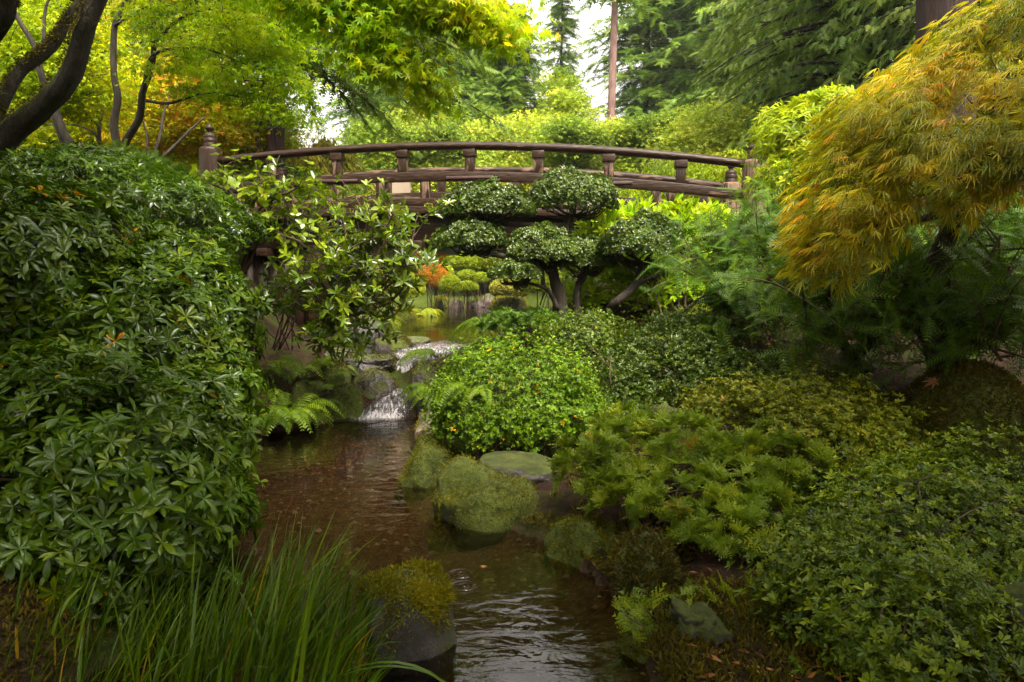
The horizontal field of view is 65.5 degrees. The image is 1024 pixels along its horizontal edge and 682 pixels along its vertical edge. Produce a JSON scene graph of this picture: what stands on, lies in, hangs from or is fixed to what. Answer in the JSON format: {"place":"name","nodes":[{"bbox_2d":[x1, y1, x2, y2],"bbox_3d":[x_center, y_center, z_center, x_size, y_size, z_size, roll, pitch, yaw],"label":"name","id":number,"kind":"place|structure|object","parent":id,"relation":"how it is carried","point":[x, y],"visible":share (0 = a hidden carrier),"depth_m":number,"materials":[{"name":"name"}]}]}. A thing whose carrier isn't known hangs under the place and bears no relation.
{"place":"outdoors","nodes":[
{"label":"outdoors","id":0,"kind":"place"},
{"bbox_2d":[3,481,445,681],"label":"sedge clump","id":1,"kind":"object","parent":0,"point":[292,651],"visible":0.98,"depth_m":2.70,"materials":[{"name":"plant"}]},
{"bbox_2d":[252,393,342,435],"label":"fern","id":2,"kind":"object","parent":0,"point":[304,412],"visible":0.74,"depth_m":7.34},
{"bbox_2d":[314,24,389,141],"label":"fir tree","id":3,"kind":"object","parent":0,"point":[344,106],"visible":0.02,"depth_m":58.37,"materials":[{"name":"green plant"}]},
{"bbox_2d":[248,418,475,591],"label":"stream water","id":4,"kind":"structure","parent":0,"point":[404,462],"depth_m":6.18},
{"bbox_2d":[244,406,304,436],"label":"fern","id":5,"kind":"object","parent":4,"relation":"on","point":[254,421],"visible":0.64,"depth_m":7.08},
{"bbox_2d":[277,397,345,427],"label":"fern","id":6,"kind":"object","parent":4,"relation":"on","point":[318,410],"visible":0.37,"depth_m":7.88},
{"bbox_2d":[411,423,488,458],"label":"fern","id":7,"kind":"object","parent":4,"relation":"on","point":[459,439],"visible":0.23,"depth_m":5.92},
{"bbox_2d":[479,450,557,484],"bbox_3d":[0.041,0.892,5.309,0.587,0.270,0.613,0,4,0],"label":"stone","id":8,"kind":"object","parent":4,"relation":"in","point":[531,466],"visible":0.45,"depth_m":5.12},
{"bbox_2d":[360,338,471,421],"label":"cascade water","id":9,"kind":"structure","parent":0,"point":[391,416],"depth_m":9.30,"materials":[{"name":"grey liquid"}]},
{"bbox_2d":[385,306,552,346],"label":"pond water","id":10,"kind":"structure","parent":0,"point":[438,327],"depth_m":15.29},
{"bbox_2d":[490,295,528,309],"bbox_3d":[-0.062,-1.130,25.004,1.333,0.736,1.314,0,4,0],"label":"moss mound","id":11,"kind":"object","parent":10,"relation":"in","point":[501,300],"visible":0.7,"depth_m":24.56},
{"bbox_2d":[0,162,1023,681],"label":"ground","id":12,"kind":"structure","parent":0,"point":[584,586],"depth_m":4.42,"materials":[{"name":"soil"}]},
{"bbox_2d":[0,0,184,148],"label":"maple tree","id":13,"kind":"object","parent":12,"relation":"on","point":[90,85],"visible":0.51,"depth_m":10.89,"materials":[{"name":"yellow plant"}]},
{"bbox_2d":[1,0,202,161],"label":"maple tree","id":14,"kind":"object","parent":12,"relation":"on","point":[113,4],"depth_m":16.48,"materials":[{"name":"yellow plant"}]},
{"bbox_2d":[0,13,207,167],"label":"maple tree","id":15,"kind":"object","parent":12,"relation":"on","point":[47,132],"visible":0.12,"depth_m":14.05,"materials":[{"name":"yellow plant"}]},
{"bbox_2d":[0,334,269,639],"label":"rhododendron","id":16,"kind":"object","parent":12,"relation":"on","point":[135,434],"visible":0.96,"depth_m":3.29,"materials":[{"name":"green plant"}]},
{"bbox_2d":[0,165,280,427],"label":"rhododendron","id":17,"kind":"object","parent":12,"relation":"on","point":[210,326],"visible":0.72,"depth_m":4.75,"materials":[{"name":"green plant"}]},
{"bbox_2d":[0,135,282,355],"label":"bush","id":18,"kind":"object","parent":12,"relation":"on","point":[139,191],"visible":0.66,"depth_m":6.20,"materials":[{"name":"green plant"}]},
{"bbox_2d":[72,138,227,239],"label":"juniper","id":19,"kind":"object","parent":12,"relation":"on","point":[166,161],"visible":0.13,"depth_m":8.19,"materials":[{"name":"green plant"}]},
{"bbox_2d":[75,52,271,173],"bbox_3d":[-5.627,-3.660,13.795,4.317,2.599,3.324,3,5,32],"label":"maple tree","id":20,"kind":"object","parent":12,"relation":"on","point":[169,132],"visible":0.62,"depth_m":13.47,"materials":[{"name":"green plant"}]},
{"bbox_2d":[100,0,343,147],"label":"maple tree","id":21,"kind":"object","parent":12,"relation":"on","point":[247,34],"visible":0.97,"depth_m":8.62,"materials":[{"name":"green plant"}]},
{"bbox_2d":[171,99,320,177],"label":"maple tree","id":22,"kind":"object","parent":12,"relation":"on","point":[289,143],"visible":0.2,"depth_m":16.43,"materials":[{"name":"green plant"}]},
{"bbox_2d":[14,0,515,175],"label":"tree","id":23,"kind":"object","parent":12,"relation":"on","point":[275,142],"visible":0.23,"depth_m":14.34,"materials":[{"name":"plant"}]},
{"bbox_2d":[189,144,345,276],"bbox_3d":[-2.358,-0.801,7.502,1.779,2.034,0.851,2,5,26],"label":"shrub","id":24,"kind":"object","parent":12,"relation":"on","point":[264,195],"visible":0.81,"depth_m":7.35,"materials":[{"name":"green plant"}]},
{"bbox_2d":[241,354,308,382],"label":"fern","id":25,"kind":"object","parent":12,"relation":"on","point":[273,369],"visible":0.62,"depth_m":8.41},
{"bbox_2d":[0,0,561,168],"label":"maple tree","id":26,"kind":"object","parent":12,"relation":"on","point":[475,24],"visible":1,"depth_m":5.26,"materials":[{"name":"green plant"}]},
{"bbox_2d":[250,247,346,350],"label":"rhododendron","id":27,"kind":"object","parent":12,"relation":"on","point":[277,307],"visible":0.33,"depth_m":8.29,"materials":[{"name":"green plant"}]},
{"bbox_2d":[289,379,324,419],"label":"boulder","id":28,"kind":"object","parent":12,"relation":"on","point":[302,387],"visible":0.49,"depth_m":7.93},
{"bbox_2d":[280,356,340,383],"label":"fern","id":29,"kind":"object","parent":12,"relation":"on","point":[312,366],"visible":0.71,"depth_m":8.80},
{"bbox_2d":[229,159,392,257],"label":"leafy tree","id":30,"kind":"object","parent":12,"relation":"on","point":[310,196],"visible":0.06,"depth_m":14.22,"materials":[{"name":"green plant"}]},
{"bbox_2d":[285,134,375,194],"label":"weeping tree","id":31,"kind":"object","parent":12,"relation":"on","point":[323,162],"visible":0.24,"depth_m":15.89,"materials":[{"name":"plant"}]},
{"bbox_2d":[291,316,376,365],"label":"rhododendron","id":32,"kind":"object","parent":12,"relation":"on","point":[363,341],"visible":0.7,"depth_m":7.73,"materials":[{"name":"green plant"}]},
{"bbox_2d":[315,359,352,385],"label":"boulder","id":33,"kind":"object","parent":12,"relation":"on","point":[343,378],"visible":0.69,"depth_m":8.91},
{"bbox_2d":[322,382,365,427],"bbox_3d":[-1.804,0.789,8.368,0.523,0.752,0.560,-1,4,-15],"label":"boulder","id":34,"kind":"object","parent":12,"relation":"on","point":[349,397],"visible":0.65,"depth_m":8.22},
{"bbox_2d":[258,156,467,349],"bbox_3d":[-1.907,-0.725,8.029,1.742,1.974,3.293,-4,6,-43],"label":"viburnum","id":35,"kind":"object","parent":12,"relation":"on","point":[337,305],"visible":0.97,"depth_m":7.46,"materials":[{"name":"green plant"}]},
{"bbox_2d":[345,314,385,353],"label":"boulder","id":36,"kind":"object","parent":12,"relation":"on","point":[375,336],"visible":0.11,"depth_m":9.88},
{"bbox_2d":[342,351,400,379],"bbox_3d":[-1.686,0.325,9.399,0.742,0.426,0.677,0,4,0],"label":"stone","id":37,"kind":"object","parent":12,"relation":"on","point":[387,361],"visible":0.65,"depth_m":9.17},
{"bbox_2d":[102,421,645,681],"bbox_3d":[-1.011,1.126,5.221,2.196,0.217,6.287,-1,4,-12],"label":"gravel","id":38,"kind":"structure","parent":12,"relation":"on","point":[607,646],"depth_m":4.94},
{"bbox_2d":[351,367,401,399],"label":"boulder","id":39,"kind":"object","parent":12,"relation":"on","point":[374,383],"visible":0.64,"depth_m":8.68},
{"bbox_2d":[333,8,423,254],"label":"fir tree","id":40,"kind":"object","parent":12,"relation":"on","point":[383,107],"visible":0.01,"depth_m":47.56,"materials":[{"name":"green plant"}]},
{"bbox_2d":[373,337,392,353],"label":"stone","id":41,"kind":"object","parent":12,"relation":"on","point":[384,346],"visible":0.56,"depth_m":9.73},
{"bbox_2d":[323,102,457,292],"bbox_3d":[-4.379,-5.312,29.632,6.238,7.112,5.744,0,4,0],"label":"leafy tree","id":42,"kind":"object","parent":12,"relation":"on","point":[370,162],"visible":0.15,"depth_m":28.87,"materials":[{"name":"green plant"}]},
{"bbox_2d":[390,335,414,350],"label":"stone","id":43,"kind":"object","parent":12,"relation":"on","point":[403,342],"visible":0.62,"depth_m":10.38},
{"bbox_2d":[386,270,425,307],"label":"clipped bush","id":44,"kind":"object","parent":12,"relation":"on","point":[414,292],"visible":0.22,"depth_m":21.42,"materials":[{"name":"green plant"}]},
{"bbox_2d":[353,556,462,681],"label":"stone","id":45,"kind":"object","parent":12,"relation":"on","point":[434,629],"visible":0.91,"depth_m":2.97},
{"bbox_2d":[393,348,436,371],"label":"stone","id":46,"kind":"object","parent":12,"relation":"on","point":[427,352],"visible":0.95,"depth_m":9.11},
{"bbox_2d":[398,382,433,409],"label":"fern","id":47,"kind":"object","parent":12,"relation":"on","point":[413,391],"visible":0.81,"depth_m":8.21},
{"bbox_2d":[329,98,512,294],"bbox_3d":[-3.349,-5.723,31.163,6.580,7.906,7.950,1,4,13],"label":"leafy tree","id":48,"kind":"object","parent":12,"relation":"on","point":[354,129],"visible":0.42,"depth_m":28.72,"materials":[{"name":"green plant"}]},
{"bbox_2d":[392,435,452,507],"bbox_3d":[-0.598,1.019,5.663,0.501,0.701,0.530,0,4,0],"label":"boulder","id":49,"kind":"object","parent":12,"relation":"on","point":[425,462],"visible":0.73,"depth_m":5.47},
{"bbox_2d":[409,362,437,389],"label":"boulder","id":50,"kind":"object","parent":12,"relation":"on","point":[421,373],"visible":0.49,"depth_m":8.81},
{"bbox_2d":[361,34,496,251],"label":"fir tree","id":51,"kind":"object","parent":12,"relation":"on","point":[472,87],"visible":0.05,"depth_m":40.57,"materials":[{"name":"green plant"}]},
{"bbox_2d":[417,264,448,308],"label":"clipped bush","id":52,"kind":"object","parent":12,"relation":"on","point":[433,280],"visible":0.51,"depth_m":25.55,"materials":[{"name":"orange plant"}]},
{"bbox_2d":[438,274,462,308],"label":"clipped bush","id":53,"kind":"object","parent":12,"relation":"on","point":[448,283],"visible":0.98,"depth_m":25.21,"materials":[{"name":"green plant"}]},
{"bbox_2d":[394,115,532,292],"bbox_3d":[-1.797,-5.133,30.076,6.474,6.719,6.391,-4,6,-42],"label":"leafy tree","id":54,"kind":"object","parent":12,"relation":"on","point":[484,137],"visible":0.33,"depth_m":28.81,"materials":[{"name":"green plant"}]},
{"bbox_2d":[461,280,479,307],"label":"clipped bush","id":55,"kind":"object","parent":12,"relation":"on","point":[469,285],"visible":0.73,"depth_m":26.27,"materials":[{"name":"green plant"}]},
{"bbox_2d":[442,250,501,294],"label":"clipped bush","id":56,"kind":"object","parent":12,"relation":"on","point":[460,263],"visible":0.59,"depth_m":28.99,"materials":[{"name":"green plant"}]},
{"bbox_2d":[446,317,497,343],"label":"fern","id":57,"kind":"object","parent":12,"relation":"on","point":[464,323],"visible":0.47,"depth_m":9.80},
{"bbox_2d":[472,272,490,307],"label":"clipped bush","id":58,"kind":"object","parent":12,"relation":"on","point":[481,277],"visible":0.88,"depth_m":26.74,"materials":[{"name":"green plant"}]},
{"bbox_2d":[424,453,539,552],"bbox_3d":[-0.170,1.144,4.830,0.715,0.887,0.748,0,4,0],"label":"boulder","id":59,"kind":"object","parent":12,"relation":"on","point":[477,504],"visible":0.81,"depth_m":4.64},
{"bbox_2d":[199,123,767,336],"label":"bridge","id":60,"kind":"structure","parent":12,"relation":"on","point":[657,185],"depth_m":10.90,"materials":[{"name":"wood"}]},
{"bbox_2d":[489,279,529,309],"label":"clipped bush","id":61,"kind":"object","parent":12,"relation":"on","point":[497,287],"visible":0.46,"depth_m":23.55,"materials":[{"name":"yellow plant"}]},
{"bbox_2d":[467,2,552,259],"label":"fir tree","id":62,"kind":"object","parent":12,"relation":"on","point":[509,87],"visible":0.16,"depth_m":37.52,"materials":[{"name":"green plant"}]},
{"bbox_2d":[0,293,1023,681],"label":"moss","id":63,"kind":"object","parent":12,"relation":"on","point":[654,637],"visible":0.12,"depth_m":2.90,"materials":[{"name":"plant"}]},
{"bbox_2d":[412,324,616,459],"bbox_3d":[0.026,0.365,5.901,1.528,0.970,1.340,0,4,0],"label":"azalea","id":64,"kind":"object","parent":12,"relation":"on","point":[517,419],"visible":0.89,"depth_m":5.58,"materials":[{"name":"green plant"}]},
{"bbox_2d":[437,382,493,410],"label":"fern","id":65,"kind":"object","parent":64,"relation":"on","point":[479,392],"visible":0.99,"depth_m":5.38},
{"bbox_2d":[470,303,559,379],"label":"conifer shrub","id":66,"kind":"object","parent":12,"relation":"on","point":[503,317],"visible":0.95,"depth_m":8.00,"materials":[{"name":"green plant"}]},
{"bbox_2d":[429,164,621,354],"bbox_3d":[0.166,-0.865,8.428,2.057,2.030,1.122,0,4,0],"label":"cloud pruned holly","id":67,"kind":"object","parent":12,"relation":"on","point":[531,248],"visible":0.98,"depth_m":8.18,"materials":[{"name":"green plant"}]},
{"bbox_2d":[514,261,562,308],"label":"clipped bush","id":68,"kind":"object","parent":12,"relation":"on","point":[531,289],"visible":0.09,"depth_m":19.59,"materials":[{"name":"green plant"}]},
{"bbox_2d":[483,107,603,292],"bbox_3d":[0.927,-5.288,30.043,6.120,7.054,6.016,-2,5,-27],"label":"leafy tree","id":69,"kind":"object","parent":12,"relation":"on","point":[519,124],"visible":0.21,"depth_m":28.97,"materials":[{"name":"green plant"}]},
{"bbox_2d":[535,0,590,267],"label":"fir tree","id":70,"kind":"object","parent":12,"relation":"on","point":[565,23],"visible":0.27,"depth_m":56.34,"materials":[{"name":"green plant"}]},
{"bbox_2d":[517,60,615,278],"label":"leafy tree","id":71,"kind":"object","parent":12,"relation":"on","point":[566,98],"visible":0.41,"depth_m":32.91,"materials":[{"name":"green plant"}]},
{"bbox_2d":[540,513,620,578],"bbox_3d":[0.371,1.139,4.150,0.444,0.520,0.538,0,4,0],"label":"boulder","id":72,"kind":"object","parent":12,"relation":"on","point":[568,540],"visible":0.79,"depth_m":4.01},
{"bbox_2d":[527,303,639,393],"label":"azalea","id":73,"kind":"object","parent":12,"relation":"on","point":[580,332],"visible":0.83,"depth_m":7.01,"materials":[{"name":"green plant"}]},
{"bbox_2d":[507,116,686,194],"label":"leafy tree","id":74,"kind":"object","parent":12,"relation":"on","point":[621,160],"visible":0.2,"depth_m":28.98,"materials":[{"name":"green plant"}]},
{"bbox_2d":[536,0,668,276],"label":"pine tree","id":75,"kind":"object","parent":12,"relation":"on","point":[615,5],"visible":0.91,"depth_m":33.19,"materials":[{"name":"brown plant"}]},
{"bbox_2d":[511,105,716,281],"bbox_3d":[4.606,-4.923,29.297,5.222,7.762,9.900,4,6,45],"label":"leafy tree","id":76,"kind":"object","parent":12,"relation":"on","point":[570,130],"visible":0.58,"depth_m":27.54,"materials":[{"name":"green plant"}]},
{"bbox_2d":[573,329,688,432],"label":"azalea","id":77,"kind":"object","parent":12,"relation":"on","point":[621,380],"visible":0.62,"depth_m":6.16,"materials":[{"name":"green plant"}]},
{"bbox_2d":[612,617,667,670],"bbox_3d":[0.561,1.334,3.132,0.385,0.554,0.466,0,4,0],"label":"boulder","id":78,"kind":"object","parent":12,"relation":"on","point":[631,655],"visible":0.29,"depth_m":3.01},
{"bbox_2d":[604,523,683,609],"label":"bush","id":79,"kind":"object","parent":12,"relation":"on","point":[645,558],"visible":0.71,"depth_m":3.52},
{"bbox_2d":[570,0,719,167],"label":"fir tree","id":80,"kind":"object","parent":12,"relation":"on","point":[627,50],"visible":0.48,"depth_m":49.86,"materials":[{"name":"green plant"}]},
{"bbox_2d":[595,207,694,319],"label":"cloud pruned holly","id":81,"kind":"object","parent":12,"relation":"on","point":[619,237],"visible":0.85,"depth_m":7.97,"materials":[{"name":"green plant"}]},
{"bbox_2d":[561,193,738,320],"bbox_3d":[1.740,-0.952,8.912,2.508,1.398,1.591,0,4,0],"label":"laurel shrub","id":82,"kind":"object","parent":12,"relation":"on","point":[622,277],"visible":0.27,"depth_m":8.59,"materials":[{"name":"green plant"}]},
{"bbox_2d":[291,232,1017,681],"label":"fallen leaves","id":83,"kind":"object","parent":12,"relation":"on","point":[679,556],"visible":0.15,"depth_m":3.62,"materials":[{"name":"brown plant"}]},
{"bbox_2d":[601,145,775,215],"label":"rhododendron thicket","id":84,"kind":"object","parent":12,"relation":"on","point":[671,171],"visible":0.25,"depth_m":14.83,"materials":[{"name":"green plant"}]},
{"bbox_2d":[619,0,760,113],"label":"fir tree","id":85,"kind":"object","parent":12,"relation":"on","point":[661,12],"visible":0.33,"depth_m":48.77,"materials":[{"name":"green plant"}]},
{"bbox_2d":[545,399,849,560],"bbox_3d":[0.971,0.674,4.363,1.604,0.589,1.526,2,5,26],"label":"cypress shrub","id":86,"kind":"object","parent":12,"relation":"on","point":[682,512],"visible":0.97,"depth_m":4.14,"materials":[{"name":"green plant"}]},
{"bbox_2d":[621,297,775,347],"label":"azalea","id":87,"kind":"object","parent":12,"relation":"on","point":[686,314],"visible":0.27,"depth_m":7.57,"materials":[{"name":"green plant"}]},
{"bbox_2d":[624,95,776,180],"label":"bush","id":88,"kind":"object","parent":12,"relation":"on","point":[719,140],"visible":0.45,"depth_m":19.04,"materials":[{"name":"green plant"}]},
{"bbox_2d":[603,305,820,404],"bbox_3d":[1.565,0.115,6.566,1.549,0.864,1.894,0,4,0],"label":"azalea","id":89,"kind":"object","parent":12,"relation":"on","point":[692,354],"visible":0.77,"depth_m":6.34,"materials":[{"name":"green plant"}]},
{"bbox_2d":[655,0,775,111],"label":"fir tree","id":90,"kind":"object","parent":12,"relation":"on","point":[698,37],"visible":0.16,"depth_m":45.23,"materials":[{"name":"green plant"}]},
{"bbox_2d":[687,0,764,177],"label":"cedar tree","id":91,"kind":"object","parent":12,"relation":"on","point":[725,14],"visible":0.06,"depth_m":33.99,"materials":[{"name":"green plant"}]},
{"bbox_2d":[676,0,835,199],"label":"cedar tree","id":92,"kind":"object","parent":12,"relation":"on","point":[726,3],"visible":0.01,"depth_m":29.86,"materials":[{"name":"green plant"}]},
{"bbox_2d":[633,149,909,355],"bbox_3d":[1.952,-0.776,6.818,2.314,1.843,1.968,-2,5,-29],"label":"yew","id":93,"kind":"object","parent":12,"relation":"on","point":[744,302],"visible":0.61,"depth_m":6.60,"materials":[{"name":"green plant"}]},
{"bbox_2d":[742,82,865,212],"bbox_3d":[3.174,-1.974,8.811,1.633,1.782,1.686,3,5,39],"label":"pieris shrub","id":94,"kind":"object","parent":12,"relation":"on","point":[779,128],"visible":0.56,"depth_m":8.57,"materials":[{"name":"green plant"}]},
{"bbox_2d":[672,356,952,480],"bbox_3d":[1.788,0.467,4.937,1.517,0.700,1.489,-2,5,-26],"label":"azalea","id":95,"kind":"object","parent":12,"relation":"on","point":[829,416],"visible":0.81,"depth_m":4.71,"materials":[{"name":"green plant"}]},
{"bbox_2d":[660,0,989,185],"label":"hemlock tree","id":96,"kind":"object","parent":12,"relation":"on","point":[823,33],"visible":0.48,"depth_m":18.82,"materials":[{"name":"green plant"}]},
{"bbox_2d":[699,202,970,393],"bbox_3d":[2.387,-0.265,5.773,2.107,1.599,1.722,-1,4,-13],"label":"yew","id":97,"kind":"object","parent":12,"relation":"on","point":[816,325],"visible":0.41,"depth_m":5.63,"materials":[{"name":"green plant"}]},
{"bbox_2d":[835,343,880,370],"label":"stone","id":98,"kind":"object","parent":12,"relation":"on","point":[840,357],"visible":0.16,"depth_m":6.24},
{"bbox_2d":[723,0,1006,212],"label":"cedar tree","id":99,"kind":"object","parent":12,"relation":"on","point":[810,51],"depth_m":24.38,"materials":[{"name":"green plant"}]},
{"bbox_2d":[718,411,1023,681],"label":"azalea","id":100,"kind":"object","parent":12,"relation":"on","point":[911,576],"visible":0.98,"depth_m":3.02,"materials":[{"name":"green plant"}]},
{"bbox_2d":[765,0,1023,369],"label":"laceleaf maple","id":101,"kind":"object","parent":12,"relation":"on","point":[905,102],"visible":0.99,"depth_m":4.50,"materials":[{"name":"yellow plant"}]},
{"bbox_2d":[828,0,1015,137],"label":"hemlock tree","id":102,"kind":"object","parent":12,"relation":"on","point":[895,47],"visible":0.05,"depth_m":16.14,"materials":[{"name":"green plant"}]},
{"bbox_2d":[826,183,1023,383],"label":"yew","id":103,"kind":"object","parent":12,"relation":"on","point":[969,296],"visible":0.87,"depth_m":5.02,"materials":[{"name":"green plant"}]},
{"bbox_2d":[829,0,1023,186],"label":"cedar tree","id":104,"kind":"object","parent":12,"relation":"on","point":[903,12],"visible":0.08,"depth_m":14.63,"materials":[{"name":"green plant"}]},
{"bbox_2d":[834,165,1023,345],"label":"yew","id":105,"kind":"object","parent":12,"relation":"on","point":[1007,221],"visible":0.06,"depth_m":7.32,"materials":[{"name":"green plant"}]},
{"bbox_2d":[915,0,977,180],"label":"redwood tree","id":106,"kind":"object","parent":12,"relation":"on","point":[928,12],"visible":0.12,"depth_m":12.24,"materials":[{"name":"red plant"}]},
{"bbox_2d":[888,357,1023,474],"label":"boulder","id":107,"kind":"object","parent":12,"relation":"on","point":[962,390],"visible":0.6,"depth_m":4.68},
{"bbox_2d":[977,582,1023,674],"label":"bush","id":108,"kind":"object","parent":12,"relation":"on","point":[1015,590],"visible":0.27,"depth_m":2.64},
{"bbox_2d":[224,0,1003,253],"label":"sky","id":109,"kind":"structure","parent":0,"point":[594,15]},
{"bbox_2d":[611,570,738,647],"bbox_3d":[0.703,1.109,3.183,0.872,0.396,0.370,-4,6,-44],"label":"cypress spray","id":110,"kind":"object","parent":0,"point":[633,622],"visible":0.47,"depth_m":3.09,"materials":[{"name":"green plant"}]},
{"bbox_2d":[666,596,732,645],"bbox_3d":[0.697,1.070,2.984,0.194,0.176,0.307,0,4,0],"label":"stone","id":111,"kind":"object","parent":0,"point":[702,619],"visible":0.73,"depth_m":2.90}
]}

